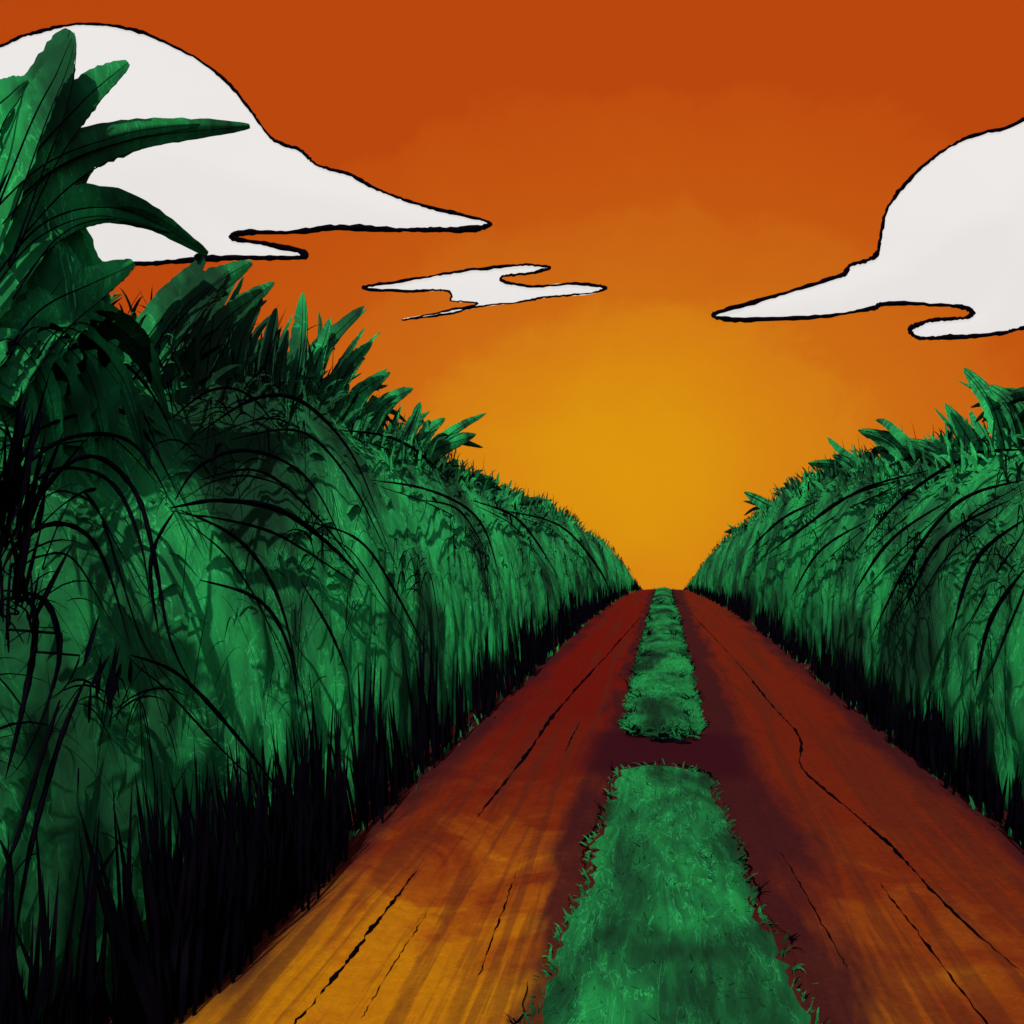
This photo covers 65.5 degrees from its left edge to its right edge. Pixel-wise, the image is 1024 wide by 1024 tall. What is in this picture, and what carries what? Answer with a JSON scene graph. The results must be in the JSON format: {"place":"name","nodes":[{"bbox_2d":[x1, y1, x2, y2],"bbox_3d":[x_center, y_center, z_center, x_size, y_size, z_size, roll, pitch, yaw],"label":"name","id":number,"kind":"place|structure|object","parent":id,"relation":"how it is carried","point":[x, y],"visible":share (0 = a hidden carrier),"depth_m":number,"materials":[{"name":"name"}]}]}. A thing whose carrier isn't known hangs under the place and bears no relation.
{"place":"outdoors","nodes":[
{"label":"outdoors","id":0,"kind":"place"},
{"bbox_2d":[0,22,491,265],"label":"cloud","id":1,"kind":"structure","parent":0,"point":[216,197],"depth_m":288.30,"materials":[{"name":"white"}]},
{"bbox_2d":[362,263,606,320],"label":"cloud","id":2,"kind":"structure","parent":0,"point":[484,286],"depth_m":311.30,"materials":[{"name":"white"}]},
{"bbox_2d":[0,0,1023,589],"label":"sky","id":3,"kind":"structure","parent":0,"point":[687,160],"materials":[{"name":"orange"}]},
{"bbox_2d":[109,589,1023,1023],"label":"dirt road","id":4,"kind":"structure","parent":0,"point":[891,875],"depth_m":4.37,"materials":[{"name":"brown soil"}]},
{"bbox_2d":[711,117,1023,339],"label":"cloud","id":5,"kind":"structure","parent":0,"point":[951,234],"depth_m":222.47,"materials":[{"name":"white"}]},
{"bbox_3d":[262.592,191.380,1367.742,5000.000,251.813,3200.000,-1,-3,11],"label":"ground","id":6,"kind":"structure","parent":0,"visible":0},
{"bbox_2d":[0,28,249,479],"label":"palm tree","id":7,"kind":"object","parent":6,"relation":"on","point":[75,331],"visible":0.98,"depth_m":3.37,"materials":[{"name":"green plant"}]},
{"bbox_2d":[0,253,642,1023],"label":"cane thicket","id":8,"kind":"object","parent":6,"relation":"on","point":[276,617],"visible":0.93,"depth_m":4.01,"materials":[{"name":"green plant"}]},
{"bbox_2d":[503,587,830,1023],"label":"grass strip","id":9,"kind":"object","parent":6,"relation":"on","point":[664,926],"depth_m":3.72,"materials":[{"name":"green plant"}]},
{"bbox_2d":[683,368,1023,853],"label":"cane thicket","id":10,"kind":"object","parent":6,"relation":"on","point":[885,589],"visible":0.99,"depth_m":7.69,"materials":[{"name":"green plant"}]}
]}

